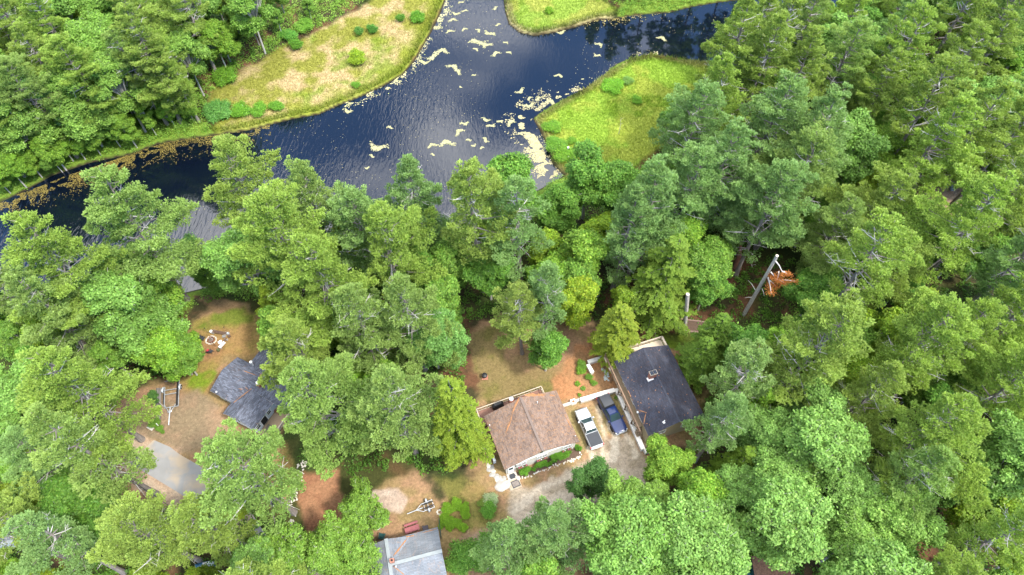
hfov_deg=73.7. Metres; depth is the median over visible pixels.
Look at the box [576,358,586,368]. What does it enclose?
shrub
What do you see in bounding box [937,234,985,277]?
broadleaf tree
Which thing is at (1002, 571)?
broadleaf tree
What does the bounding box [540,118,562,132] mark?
shrub
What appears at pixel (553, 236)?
broadleaf tree
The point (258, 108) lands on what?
shrub
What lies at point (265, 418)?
door
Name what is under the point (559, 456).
shrub
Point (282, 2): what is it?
broadleaf tree
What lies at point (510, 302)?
pine tree
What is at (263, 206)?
pine tree
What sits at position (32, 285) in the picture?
pine tree
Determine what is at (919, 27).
broadleaf tree
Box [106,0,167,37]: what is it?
pine tree
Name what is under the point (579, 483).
broadleaf tree
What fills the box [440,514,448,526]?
shrub
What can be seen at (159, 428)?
shrub
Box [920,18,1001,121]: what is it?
pine tree
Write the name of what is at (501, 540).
pine tree
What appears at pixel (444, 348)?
broadleaf tree
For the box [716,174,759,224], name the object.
broadleaf tree
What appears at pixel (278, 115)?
marsh grass
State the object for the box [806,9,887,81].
broadleaf tree
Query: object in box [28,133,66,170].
broadleaf tree
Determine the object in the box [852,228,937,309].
pine tree
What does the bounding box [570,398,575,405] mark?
concrete block
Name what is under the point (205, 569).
broadleaf tree
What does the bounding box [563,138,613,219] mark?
broadleaf tree
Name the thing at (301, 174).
pine tree
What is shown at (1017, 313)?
pine tree
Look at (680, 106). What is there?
pine tree
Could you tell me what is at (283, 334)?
pine tree
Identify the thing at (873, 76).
broadleaf tree
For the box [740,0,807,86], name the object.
pine tree
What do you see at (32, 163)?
broadleaf tree
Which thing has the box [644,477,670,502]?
broadleaf tree
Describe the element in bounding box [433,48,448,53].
floating leaf mat
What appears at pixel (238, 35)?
hemlock tree
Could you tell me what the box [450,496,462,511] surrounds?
shrub
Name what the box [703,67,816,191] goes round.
pine tree
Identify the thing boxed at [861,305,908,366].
broadleaf tree
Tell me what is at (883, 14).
broadleaf tree
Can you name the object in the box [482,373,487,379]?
kettle grill
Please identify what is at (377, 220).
pine tree
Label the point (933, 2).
broadleaf tree
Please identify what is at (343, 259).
broadleaf tree
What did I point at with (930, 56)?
broadleaf tree
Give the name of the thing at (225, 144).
pine tree
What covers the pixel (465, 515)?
shrub
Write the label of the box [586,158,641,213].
broadleaf tree
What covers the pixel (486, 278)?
broadleaf tree
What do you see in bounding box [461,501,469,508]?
shrub
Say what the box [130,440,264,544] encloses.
driveway
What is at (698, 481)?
broadleaf tree
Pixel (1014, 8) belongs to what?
pine tree
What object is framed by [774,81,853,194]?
pine tree
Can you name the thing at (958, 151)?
pine tree
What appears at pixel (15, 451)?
pine tree
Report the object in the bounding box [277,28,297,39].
shrub
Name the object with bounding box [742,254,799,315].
dead tree
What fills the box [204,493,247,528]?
hemlock tree
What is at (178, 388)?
boat trailer
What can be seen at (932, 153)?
broadleaf tree
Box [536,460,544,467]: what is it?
shrub
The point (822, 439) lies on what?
broadleaf tree
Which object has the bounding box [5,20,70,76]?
pine tree
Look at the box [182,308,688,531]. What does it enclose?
lawn grass
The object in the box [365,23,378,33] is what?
shrub
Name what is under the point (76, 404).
broadleaf tree
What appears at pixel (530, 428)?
house
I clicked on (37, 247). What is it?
pine tree
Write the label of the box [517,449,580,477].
flower bed
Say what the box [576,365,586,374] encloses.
shrub
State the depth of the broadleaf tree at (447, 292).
93.59 m
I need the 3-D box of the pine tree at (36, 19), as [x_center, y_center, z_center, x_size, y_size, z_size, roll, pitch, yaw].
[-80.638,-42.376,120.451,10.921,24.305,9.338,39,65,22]
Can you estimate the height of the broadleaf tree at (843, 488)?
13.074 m
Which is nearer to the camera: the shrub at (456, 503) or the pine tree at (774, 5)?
the shrub at (456, 503)
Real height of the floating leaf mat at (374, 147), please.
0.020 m
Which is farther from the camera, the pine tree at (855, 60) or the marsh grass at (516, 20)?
the marsh grass at (516, 20)
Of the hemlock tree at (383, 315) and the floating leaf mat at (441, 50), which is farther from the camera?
the floating leaf mat at (441, 50)
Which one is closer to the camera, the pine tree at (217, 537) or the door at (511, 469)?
the pine tree at (217, 537)
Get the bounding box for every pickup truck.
[575,407,603,449]
[596,393,626,434]
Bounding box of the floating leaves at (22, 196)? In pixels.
[0,125,270,219]
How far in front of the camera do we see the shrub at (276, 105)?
130.19 m
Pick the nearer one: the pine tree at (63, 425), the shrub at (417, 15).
the pine tree at (63, 425)
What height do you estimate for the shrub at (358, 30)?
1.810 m
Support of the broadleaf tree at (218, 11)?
on the ground at (400, 490)
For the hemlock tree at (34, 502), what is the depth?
83.06 m
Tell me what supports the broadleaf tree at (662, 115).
on the ground at (400, 490)
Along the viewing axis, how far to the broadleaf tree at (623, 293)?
96.67 m
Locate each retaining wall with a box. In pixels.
[563,398,579,406]
[580,388,647,454]
[586,356,601,374]
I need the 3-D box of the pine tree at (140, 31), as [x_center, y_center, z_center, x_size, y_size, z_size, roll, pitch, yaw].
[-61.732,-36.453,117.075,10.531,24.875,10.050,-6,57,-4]
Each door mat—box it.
[509,473,515,478]
[511,480,520,487]
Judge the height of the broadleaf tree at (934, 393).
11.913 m
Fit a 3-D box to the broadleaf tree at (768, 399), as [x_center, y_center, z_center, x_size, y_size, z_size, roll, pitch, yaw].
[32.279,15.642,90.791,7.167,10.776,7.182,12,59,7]
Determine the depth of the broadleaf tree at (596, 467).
82.29 m
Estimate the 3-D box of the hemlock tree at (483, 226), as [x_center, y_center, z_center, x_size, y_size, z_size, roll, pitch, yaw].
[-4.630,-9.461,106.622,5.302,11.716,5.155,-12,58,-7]
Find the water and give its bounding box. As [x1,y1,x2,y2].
[0,0,837,313]
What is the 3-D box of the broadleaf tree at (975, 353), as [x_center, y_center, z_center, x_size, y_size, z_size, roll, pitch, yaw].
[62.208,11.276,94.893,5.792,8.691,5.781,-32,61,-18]
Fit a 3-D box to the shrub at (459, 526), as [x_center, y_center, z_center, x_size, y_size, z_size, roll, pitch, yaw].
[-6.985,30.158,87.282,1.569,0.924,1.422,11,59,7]
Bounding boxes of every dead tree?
[683,293,689,324]
[733,244,741,269]
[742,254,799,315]
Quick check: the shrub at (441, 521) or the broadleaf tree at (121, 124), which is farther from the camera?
the broadleaf tree at (121, 124)
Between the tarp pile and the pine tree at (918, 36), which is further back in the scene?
the pine tree at (918, 36)
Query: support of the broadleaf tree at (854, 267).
on the ground at (400, 490)
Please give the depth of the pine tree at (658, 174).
90.70 m
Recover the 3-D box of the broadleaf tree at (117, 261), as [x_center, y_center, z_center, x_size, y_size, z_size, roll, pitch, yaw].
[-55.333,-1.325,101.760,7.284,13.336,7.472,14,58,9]
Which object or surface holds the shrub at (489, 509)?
on the ground at (400, 490)
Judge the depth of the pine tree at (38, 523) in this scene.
70.78 m
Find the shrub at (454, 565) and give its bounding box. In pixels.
[444,555,467,574]
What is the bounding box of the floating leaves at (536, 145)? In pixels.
[500,115,560,184]
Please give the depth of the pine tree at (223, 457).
71.94 m
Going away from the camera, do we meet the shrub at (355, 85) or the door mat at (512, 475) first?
the door mat at (512, 475)
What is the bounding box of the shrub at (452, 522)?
[445,516,458,527]
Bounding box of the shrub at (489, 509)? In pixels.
[478,498,496,521]
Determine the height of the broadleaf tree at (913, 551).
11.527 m
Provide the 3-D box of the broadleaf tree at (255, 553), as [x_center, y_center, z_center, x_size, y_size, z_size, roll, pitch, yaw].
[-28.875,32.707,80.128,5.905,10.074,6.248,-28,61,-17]
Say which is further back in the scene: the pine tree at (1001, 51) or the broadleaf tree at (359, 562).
the pine tree at (1001, 51)
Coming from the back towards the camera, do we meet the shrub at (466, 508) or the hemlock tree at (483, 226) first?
the hemlock tree at (483, 226)
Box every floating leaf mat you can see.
[370,141,388,150]
[426,53,438,59]
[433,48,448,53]
[439,139,454,146]
[446,64,456,70]
[468,38,485,44]
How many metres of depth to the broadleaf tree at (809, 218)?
102.38 m
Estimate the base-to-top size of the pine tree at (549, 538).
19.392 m
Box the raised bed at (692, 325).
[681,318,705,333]
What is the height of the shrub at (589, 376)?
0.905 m
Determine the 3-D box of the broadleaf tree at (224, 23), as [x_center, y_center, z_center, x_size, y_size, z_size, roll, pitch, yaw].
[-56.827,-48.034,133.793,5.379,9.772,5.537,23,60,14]
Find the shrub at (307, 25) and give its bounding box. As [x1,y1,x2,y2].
[291,16,313,33]
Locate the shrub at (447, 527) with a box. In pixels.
[445,524,454,531]
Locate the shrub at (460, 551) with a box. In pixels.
[448,536,476,569]
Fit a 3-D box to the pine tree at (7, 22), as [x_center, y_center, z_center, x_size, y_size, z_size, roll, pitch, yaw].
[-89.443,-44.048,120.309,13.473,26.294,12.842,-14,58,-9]
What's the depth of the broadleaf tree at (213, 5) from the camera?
131.67 m
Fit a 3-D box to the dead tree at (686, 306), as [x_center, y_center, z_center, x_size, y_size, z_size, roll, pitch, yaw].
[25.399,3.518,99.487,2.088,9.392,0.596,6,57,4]
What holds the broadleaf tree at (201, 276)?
on the ground at (400, 490)
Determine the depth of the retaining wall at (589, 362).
99.47 m
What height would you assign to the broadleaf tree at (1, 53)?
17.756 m
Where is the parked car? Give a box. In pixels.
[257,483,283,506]
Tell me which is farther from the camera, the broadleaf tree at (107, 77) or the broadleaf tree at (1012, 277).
the broadleaf tree at (107, 77)
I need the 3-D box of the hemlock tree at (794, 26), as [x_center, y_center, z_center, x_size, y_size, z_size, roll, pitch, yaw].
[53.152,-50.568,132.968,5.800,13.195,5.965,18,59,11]
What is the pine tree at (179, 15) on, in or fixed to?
on the ground at (400, 490)
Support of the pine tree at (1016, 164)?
on the ground at (400, 490)
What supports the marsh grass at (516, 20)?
on the ground at (400, 490)
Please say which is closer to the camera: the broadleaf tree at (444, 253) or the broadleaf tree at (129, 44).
the broadleaf tree at (444, 253)
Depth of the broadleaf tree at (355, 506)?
82.96 m
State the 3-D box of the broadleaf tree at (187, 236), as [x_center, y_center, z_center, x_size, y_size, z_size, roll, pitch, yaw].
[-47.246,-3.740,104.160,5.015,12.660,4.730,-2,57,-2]
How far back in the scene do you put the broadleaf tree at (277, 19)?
138.78 m
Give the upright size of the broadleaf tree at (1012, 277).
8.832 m
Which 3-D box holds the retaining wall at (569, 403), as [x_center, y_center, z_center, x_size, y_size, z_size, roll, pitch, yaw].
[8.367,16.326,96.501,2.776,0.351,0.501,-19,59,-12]
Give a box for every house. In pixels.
[368,527,446,574]
[476,386,579,480]
[603,336,704,447]
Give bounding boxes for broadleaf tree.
[0,0,31,25]
[0,48,34,100]
[0,82,64,153]
[0,149,28,187]
[0,177,11,193]
[0,292,10,321]
[0,319,23,363]
[0,358,56,447]
[0,447,35,483]
[0,548,23,574]
[10,344,34,371]
[14,70,65,126]
[15,149,42,177]
[19,299,81,349]
[24,0,81,31]
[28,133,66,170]
[34,149,64,172]
[35,463,121,550]
[38,67,116,146]
[48,127,73,161]
[48,377,98,420]
[59,131,85,159]
[62,9,121,68]
[73,8,80,18]
[74,267,191,366]
[75,129,101,155]
[78,0,139,38]
[79,45,149,132]
[87,338,133,377]
[91,123,120,146]
[98,245,165,282]
[107,93,135,123]
[108,112,142,147]
[114,42,143,82]
[125,515,164,560]
[127,564,169,574]
[130,318,201,382]
[133,102,156,135]
[133,274,185,319]
[137,0,168,23]
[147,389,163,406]
[153,332,205,375]
[154,101,176,127]
[163,27,211,95]
[172,0,221,23]
[175,15,210,23]
[175,96,197,119]
[181,231,203,273]
[185,563,223,574]
[190,266,218,289]
[193,18,241,65]
[198,223,285,295]
[210,0,223,20]
[219,19,234,61]
[220,0,273,53]
[229,533,281,571]
[231,520,317,574]
[256,304,294,353]
[265,0,289,12]
[270,8,284,30]
[287,303,339,363]
[301,0,313,18]
[301,510,371,574]
[311,274,349,306]
[324,350,375,400]
[334,248,351,273]
[334,526,382,574]
[336,475,391,535]
[340,416,391,455]
[354,269,381,308]
[356,359,414,417]
[377,236,433,286]
[390,282,423,313]
[404,307,471,369]
[421,268,464,325]
[425,238,468,287]
[457,243,517,299]
[485,151,537,211]
[520,550,560,574]
[524,248,568,302]
[527,226,563,266]
[527,329,569,371]
[531,181,581,235]
[553,273,599,330]
[555,225,611,272]
[559,254,601,295]
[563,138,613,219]
[564,466,593,500]
[576,491,685,574]
[578,209,620,240]
[581,452,610,498]
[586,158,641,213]
[591,469,623,497]
[597,468,665,520]
[610,285,635,310]
[637,157,686,211]
[642,432,696,487]
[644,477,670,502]
[646,212,709,263]
[658,109,688,143]
[658,489,751,574]
[676,466,730,518]
[684,267,736,310]
[685,240,734,296]
[698,234,735,262]
[715,460,760,525]
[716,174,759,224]
[721,321,769,367]
[722,402,794,448]
[726,7,747,48]
[732,456,838,574]
[735,378,787,408]
[750,441,810,484]
[759,394,873,497]
[763,75,810,103]
[766,322,802,361]
[781,266,848,316]
[781,374,848,420]
[790,314,821,343]
[791,6,824,49]
[793,194,840,247]
[800,362,830,387]
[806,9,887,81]
[808,103,850,120]
[808,459,883,522]
[816,504,903,568]
[818,537,933,574]
[821,106,893,192]
[822,2,851,21]
[823,314,881,352]
[833,353,877,405]
[838,72,891,116]
[840,254,868,279]
[843,161,885,200]
[849,5,884,38]
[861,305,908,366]
[863,404,886,421]
[863,472,948,548]
[872,122,915,171]
[874,108,913,131]
[878,0,911,31]
[880,535,919,561]
[882,271,925,306]
[888,50,929,102]
[891,87,930,122]
[897,370,953,409]
[904,13,935,42]
[909,203,960,268]
[911,381,973,429]
[916,0,958,29]
[916,140,947,174]
[923,452,969,508]
[927,32,968,71]
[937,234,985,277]
[940,74,1023,147]
[942,349,986,363]
[942,481,1023,547]
[946,361,987,397]
[955,1,973,26]
[955,406,1023,516]
[966,232,1014,280]
[974,139,1023,176]
[982,50,1023,80]
[984,566,1013,574]
[994,14,1023,68]
[994,541,1023,574]
[995,339,1022,386]
[998,69,1023,126]
[998,271,1019,297]
[1002,207,1023,254]
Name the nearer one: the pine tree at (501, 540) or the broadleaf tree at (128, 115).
the pine tree at (501, 540)
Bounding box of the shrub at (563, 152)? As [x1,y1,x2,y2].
[552,143,576,163]
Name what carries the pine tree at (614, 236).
on the ground at (400, 490)
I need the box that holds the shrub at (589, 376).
[585,374,593,379]
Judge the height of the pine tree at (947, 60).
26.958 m
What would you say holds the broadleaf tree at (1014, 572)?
on the ground at (400, 490)
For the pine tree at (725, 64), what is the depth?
101.91 m
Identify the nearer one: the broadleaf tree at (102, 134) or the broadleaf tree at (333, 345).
the broadleaf tree at (333, 345)
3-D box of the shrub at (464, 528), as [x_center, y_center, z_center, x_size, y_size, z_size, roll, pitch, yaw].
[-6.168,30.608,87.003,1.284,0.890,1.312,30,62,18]
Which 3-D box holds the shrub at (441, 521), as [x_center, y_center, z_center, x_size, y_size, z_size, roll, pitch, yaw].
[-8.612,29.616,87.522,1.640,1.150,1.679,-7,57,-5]
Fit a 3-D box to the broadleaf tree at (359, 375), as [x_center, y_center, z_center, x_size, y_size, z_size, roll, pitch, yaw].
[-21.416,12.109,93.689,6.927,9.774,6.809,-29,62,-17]
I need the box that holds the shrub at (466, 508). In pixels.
[460,506,469,514]
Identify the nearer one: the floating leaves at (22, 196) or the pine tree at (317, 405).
the pine tree at (317, 405)
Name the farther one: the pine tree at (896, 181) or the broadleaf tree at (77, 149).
the broadleaf tree at (77, 149)
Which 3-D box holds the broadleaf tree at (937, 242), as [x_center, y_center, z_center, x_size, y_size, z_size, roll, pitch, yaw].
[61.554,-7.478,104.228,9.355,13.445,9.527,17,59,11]
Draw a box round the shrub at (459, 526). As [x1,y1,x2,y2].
[454,518,461,528]
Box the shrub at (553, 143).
[544,135,568,153]
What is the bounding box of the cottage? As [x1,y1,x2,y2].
[210,348,309,458]
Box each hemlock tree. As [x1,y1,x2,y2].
[0,26,32,58]
[0,480,41,514]
[28,565,93,574]
[46,271,74,285]
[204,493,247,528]
[220,0,241,39]
[255,284,298,326]
[331,224,359,255]
[371,300,399,354]
[431,375,495,471]
[470,205,491,243]
[587,300,642,374]
[625,233,697,342]
[674,312,733,375]
[678,336,717,394]
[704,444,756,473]
[785,2,798,50]
[866,28,902,71]
[870,1,897,11]
[894,286,938,340]
[902,120,932,164]
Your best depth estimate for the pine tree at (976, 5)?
116.57 m
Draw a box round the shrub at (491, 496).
[482,492,498,507]
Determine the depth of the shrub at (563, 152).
122.94 m
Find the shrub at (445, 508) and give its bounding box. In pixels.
[440,502,451,515]
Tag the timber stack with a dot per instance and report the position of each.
(158, 390)
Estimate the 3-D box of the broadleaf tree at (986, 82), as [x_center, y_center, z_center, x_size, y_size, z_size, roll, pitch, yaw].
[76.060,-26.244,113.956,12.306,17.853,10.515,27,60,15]
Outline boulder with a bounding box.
[495,480,510,491]
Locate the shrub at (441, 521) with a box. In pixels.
[439,513,449,523]
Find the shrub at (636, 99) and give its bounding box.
[632,94,643,103]
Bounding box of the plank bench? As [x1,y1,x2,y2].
[212,329,226,335]
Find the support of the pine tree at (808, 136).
on the ground at (400, 490)
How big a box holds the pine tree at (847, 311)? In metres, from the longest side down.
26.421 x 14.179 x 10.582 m
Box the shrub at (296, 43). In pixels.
[287,38,303,49]
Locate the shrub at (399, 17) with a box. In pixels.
[395,14,405,21]
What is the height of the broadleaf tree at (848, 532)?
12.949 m
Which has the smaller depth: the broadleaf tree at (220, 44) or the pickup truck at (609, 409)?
the pickup truck at (609, 409)
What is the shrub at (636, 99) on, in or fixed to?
on the ground at (400, 490)
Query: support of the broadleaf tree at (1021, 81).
on the ground at (400, 490)
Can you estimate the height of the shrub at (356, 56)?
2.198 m
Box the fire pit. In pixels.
[205,335,216,344]
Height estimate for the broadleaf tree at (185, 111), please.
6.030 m
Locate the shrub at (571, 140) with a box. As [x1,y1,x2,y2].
[567,137,577,143]
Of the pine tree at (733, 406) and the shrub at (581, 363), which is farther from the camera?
the shrub at (581, 363)
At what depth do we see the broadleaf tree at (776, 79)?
118.72 m
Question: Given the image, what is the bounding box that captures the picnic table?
[404,521,419,534]
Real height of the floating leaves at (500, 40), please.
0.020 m
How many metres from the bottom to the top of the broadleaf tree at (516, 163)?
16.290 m
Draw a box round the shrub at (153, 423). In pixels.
[147,418,161,427]
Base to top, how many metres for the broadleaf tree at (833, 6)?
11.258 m
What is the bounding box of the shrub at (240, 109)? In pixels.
[230,99,251,119]
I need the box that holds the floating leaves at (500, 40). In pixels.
[180,0,713,233]
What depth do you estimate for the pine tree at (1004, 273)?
93.41 m
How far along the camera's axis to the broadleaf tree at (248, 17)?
129.50 m
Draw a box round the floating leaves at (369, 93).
[344,0,451,110]
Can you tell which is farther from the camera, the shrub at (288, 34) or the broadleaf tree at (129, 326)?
the shrub at (288, 34)
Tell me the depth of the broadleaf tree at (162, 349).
90.44 m
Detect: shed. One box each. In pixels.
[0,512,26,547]
[749,556,794,574]
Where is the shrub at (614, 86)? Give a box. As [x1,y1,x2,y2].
[600,77,623,95]
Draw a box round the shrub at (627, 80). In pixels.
[623,76,634,85]
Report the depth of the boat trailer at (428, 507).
88.22 m
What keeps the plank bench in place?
on the ground at (400, 490)
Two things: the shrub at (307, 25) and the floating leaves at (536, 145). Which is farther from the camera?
the shrub at (307, 25)
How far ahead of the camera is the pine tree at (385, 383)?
76.74 m
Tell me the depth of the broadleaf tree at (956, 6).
136.15 m
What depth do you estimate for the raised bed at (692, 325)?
103.23 m
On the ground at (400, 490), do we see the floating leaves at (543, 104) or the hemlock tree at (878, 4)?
the hemlock tree at (878, 4)
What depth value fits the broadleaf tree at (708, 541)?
71.05 m
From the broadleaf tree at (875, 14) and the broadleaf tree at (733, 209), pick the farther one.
the broadleaf tree at (875, 14)
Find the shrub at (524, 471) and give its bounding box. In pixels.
[519,466,528,475]
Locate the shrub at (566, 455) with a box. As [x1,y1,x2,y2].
[562,449,569,456]
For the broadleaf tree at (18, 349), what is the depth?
90.82 m
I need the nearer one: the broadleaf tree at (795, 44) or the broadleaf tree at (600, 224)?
the broadleaf tree at (600, 224)
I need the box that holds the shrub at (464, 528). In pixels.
[459,522,468,532]
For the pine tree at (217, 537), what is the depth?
73.85 m
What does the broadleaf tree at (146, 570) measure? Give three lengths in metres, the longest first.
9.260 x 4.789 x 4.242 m
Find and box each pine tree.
[0,0,43,61]
[0,52,79,158]
[0,109,27,177]
[0,209,128,340]
[0,263,105,368]
[0,264,32,325]
[0,425,97,500]
[0,470,75,565]
[0,509,127,574]
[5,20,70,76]
[13,0,70,69]
[14,345,162,470]
[19,400,160,505]
[38,31,122,140]
[79,163,210,302]
[84,488,202,574]
[100,27,168,125]
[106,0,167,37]
[109,0,188,123]
[134,0,218,71]
[134,24,192,100]
[139,41,200,122]
[165,491,256,567]
[194,416,305,535]
[201,133,308,239]
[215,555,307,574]
[225,178,339,306]
[256,313,330,393]
[266,232,379,348]
[275,155,345,242]
[275,350,393,480]
[323,180,393,279]
[328,282,407,376]
[346,362,443,462]
[354,199,448,297]
[368,271,463,380]
[382,153,453,249]
[440,156,517,292]
[468,516,534,574]
[481,174,554,282]
[489,279,544,354]
[512,260,566,340]
[518,495,598,574]
[601,180,667,289]
[612,153,687,282]
[646,136,728,239]
[648,78,731,188]
[662,50,750,155]
[682,390,754,463]
[691,116,768,238]
[693,0,767,101]
[699,336,776,402]
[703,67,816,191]
[714,8,799,127]
[718,157,819,277]
[737,116,838,249]
[738,0,780,82]
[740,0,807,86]
[748,83,817,158]
[756,287,875,408]
[759,0,788,24]
[772,24,835,144]
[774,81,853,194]
[780,191,866,278]
[786,0,833,52]
[811,0,871,29]
[811,14,879,108]
[819,160,919,251]
[822,207,925,320]
[829,360,909,444]
[842,46,910,125]
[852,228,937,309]
[859,0,946,98]
[860,437,963,525]
[862,391,993,511]
[871,0,923,72]
[872,285,984,396]
[877,50,975,184]
[881,0,928,32]
[884,163,1018,284]
[887,89,985,214]
[912,297,1016,387]
[918,73,1023,194]
[918,541,999,574]
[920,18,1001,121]
[921,0,1008,67]
[930,497,1023,574]
[939,0,1002,38]
[943,5,1023,85]
[945,84,1023,204]
[949,0,1023,94]
[952,338,1023,424]
[954,145,1023,248]
[962,230,1023,307]
[971,271,1023,347]
[994,0,1023,21]
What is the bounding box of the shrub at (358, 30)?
[354,26,363,35]
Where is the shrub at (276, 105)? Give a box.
[267,99,284,110]
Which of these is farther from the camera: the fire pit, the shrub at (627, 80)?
the shrub at (627, 80)
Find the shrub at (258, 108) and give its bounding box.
[249,100,266,116]
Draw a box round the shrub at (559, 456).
[555,452,562,459]
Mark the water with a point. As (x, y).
(422, 116)
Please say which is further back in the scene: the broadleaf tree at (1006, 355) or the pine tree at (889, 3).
the pine tree at (889, 3)
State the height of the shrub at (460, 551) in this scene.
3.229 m
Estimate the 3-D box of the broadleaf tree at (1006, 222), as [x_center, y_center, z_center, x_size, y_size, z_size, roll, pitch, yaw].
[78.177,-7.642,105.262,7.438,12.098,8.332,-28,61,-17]
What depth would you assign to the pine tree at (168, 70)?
118.47 m
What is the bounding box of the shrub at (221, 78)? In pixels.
[209,64,237,86]
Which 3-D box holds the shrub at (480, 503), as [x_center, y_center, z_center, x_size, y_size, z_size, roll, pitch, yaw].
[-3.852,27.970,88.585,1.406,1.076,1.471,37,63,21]
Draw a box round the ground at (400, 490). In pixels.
[0,0,1023,574]
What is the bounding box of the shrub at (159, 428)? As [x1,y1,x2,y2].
[154,424,163,431]
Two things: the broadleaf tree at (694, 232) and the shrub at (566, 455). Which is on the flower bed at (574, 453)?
the shrub at (566, 455)
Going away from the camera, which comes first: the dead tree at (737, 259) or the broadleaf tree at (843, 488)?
the broadleaf tree at (843, 488)
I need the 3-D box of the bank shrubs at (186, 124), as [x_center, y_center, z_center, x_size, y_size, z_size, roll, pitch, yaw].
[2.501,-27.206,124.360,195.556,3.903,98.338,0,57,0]
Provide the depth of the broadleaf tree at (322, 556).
78.34 m
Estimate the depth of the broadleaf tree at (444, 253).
97.51 m
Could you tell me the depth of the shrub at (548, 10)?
146.52 m
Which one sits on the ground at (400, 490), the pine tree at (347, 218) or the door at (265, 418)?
the pine tree at (347, 218)
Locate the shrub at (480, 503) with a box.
[476,498,484,506]
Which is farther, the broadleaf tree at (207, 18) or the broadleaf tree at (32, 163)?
the broadleaf tree at (207, 18)
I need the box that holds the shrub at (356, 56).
[345,47,366,64]
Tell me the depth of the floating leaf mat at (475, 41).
142.22 m
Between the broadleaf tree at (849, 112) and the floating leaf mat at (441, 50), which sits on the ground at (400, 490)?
the broadleaf tree at (849, 112)
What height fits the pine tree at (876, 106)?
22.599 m
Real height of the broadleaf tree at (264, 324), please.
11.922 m
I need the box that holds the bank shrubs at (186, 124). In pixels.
[0,0,878,367]
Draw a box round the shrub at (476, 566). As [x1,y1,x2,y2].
[465,545,482,574]
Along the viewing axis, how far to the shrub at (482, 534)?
85.16 m
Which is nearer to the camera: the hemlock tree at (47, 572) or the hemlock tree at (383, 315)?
the hemlock tree at (47, 572)
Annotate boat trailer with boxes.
[161,380,181,424]
[407,498,434,513]
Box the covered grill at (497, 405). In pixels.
[492,401,503,409]
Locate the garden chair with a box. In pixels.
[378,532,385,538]
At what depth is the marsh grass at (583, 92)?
131.40 m
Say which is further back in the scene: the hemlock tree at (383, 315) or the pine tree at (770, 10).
the pine tree at (770, 10)
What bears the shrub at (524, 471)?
on the flower bed at (574, 453)
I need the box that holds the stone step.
[509,479,521,490]
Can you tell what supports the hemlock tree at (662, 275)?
on the ground at (400, 490)
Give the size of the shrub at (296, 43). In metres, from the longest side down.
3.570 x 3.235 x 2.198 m
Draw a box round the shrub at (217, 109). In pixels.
[201,98,232,123]
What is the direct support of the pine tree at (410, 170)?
on the ground at (400, 490)
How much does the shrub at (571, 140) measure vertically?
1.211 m
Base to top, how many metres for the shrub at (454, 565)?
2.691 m
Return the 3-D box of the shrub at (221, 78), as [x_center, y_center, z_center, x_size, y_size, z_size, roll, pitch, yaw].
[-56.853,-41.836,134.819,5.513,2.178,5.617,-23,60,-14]
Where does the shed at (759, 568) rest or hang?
on the ground at (400, 490)
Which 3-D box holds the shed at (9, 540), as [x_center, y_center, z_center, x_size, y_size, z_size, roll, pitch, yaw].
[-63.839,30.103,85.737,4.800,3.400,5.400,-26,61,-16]
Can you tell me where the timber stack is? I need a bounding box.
[155,388,161,423]
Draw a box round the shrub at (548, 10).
[545,6,553,13]
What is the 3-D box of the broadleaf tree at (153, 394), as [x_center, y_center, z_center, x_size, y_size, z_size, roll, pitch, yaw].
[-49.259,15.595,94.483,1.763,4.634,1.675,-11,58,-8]
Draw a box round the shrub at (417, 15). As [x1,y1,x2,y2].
[409,10,425,22]
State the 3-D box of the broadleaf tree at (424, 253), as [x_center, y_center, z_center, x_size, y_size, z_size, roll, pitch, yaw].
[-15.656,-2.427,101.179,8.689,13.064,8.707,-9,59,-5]
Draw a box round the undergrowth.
[0,1,1021,574]
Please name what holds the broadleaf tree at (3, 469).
on the ground at (400, 490)
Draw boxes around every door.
[260,415,268,426]
[508,466,513,473]
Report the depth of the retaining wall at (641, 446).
96.01 m
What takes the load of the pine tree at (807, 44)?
on the ground at (400, 490)
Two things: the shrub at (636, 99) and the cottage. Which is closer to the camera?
the cottage
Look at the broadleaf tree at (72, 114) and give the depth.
114.38 m
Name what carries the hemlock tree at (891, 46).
on the ground at (400, 490)
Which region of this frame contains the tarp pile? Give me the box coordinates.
[195,561,214,567]
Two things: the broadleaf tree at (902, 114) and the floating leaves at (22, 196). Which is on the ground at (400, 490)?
the broadleaf tree at (902, 114)
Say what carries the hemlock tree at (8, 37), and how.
on the ground at (400, 490)
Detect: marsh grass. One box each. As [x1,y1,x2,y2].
[205,0,441,131]
[505,0,619,32]
[536,51,708,178]
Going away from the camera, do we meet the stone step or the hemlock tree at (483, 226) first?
the stone step
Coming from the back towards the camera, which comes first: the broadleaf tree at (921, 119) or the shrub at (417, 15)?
the shrub at (417, 15)
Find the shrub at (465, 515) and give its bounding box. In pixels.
[459,510,470,520]
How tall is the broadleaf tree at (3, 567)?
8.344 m
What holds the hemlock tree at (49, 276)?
on the ground at (400, 490)
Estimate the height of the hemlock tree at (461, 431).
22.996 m
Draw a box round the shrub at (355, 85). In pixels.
[351,81,360,87]
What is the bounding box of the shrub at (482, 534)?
[473,529,491,564]
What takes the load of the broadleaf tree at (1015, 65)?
on the ground at (400, 490)
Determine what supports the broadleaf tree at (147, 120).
on the ground at (400, 490)
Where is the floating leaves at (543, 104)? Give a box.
[504,51,657,119]
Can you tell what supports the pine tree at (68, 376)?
on the ground at (400, 490)
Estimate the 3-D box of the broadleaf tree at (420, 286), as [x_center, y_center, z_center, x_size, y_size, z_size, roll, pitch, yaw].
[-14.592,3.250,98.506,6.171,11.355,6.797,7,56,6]

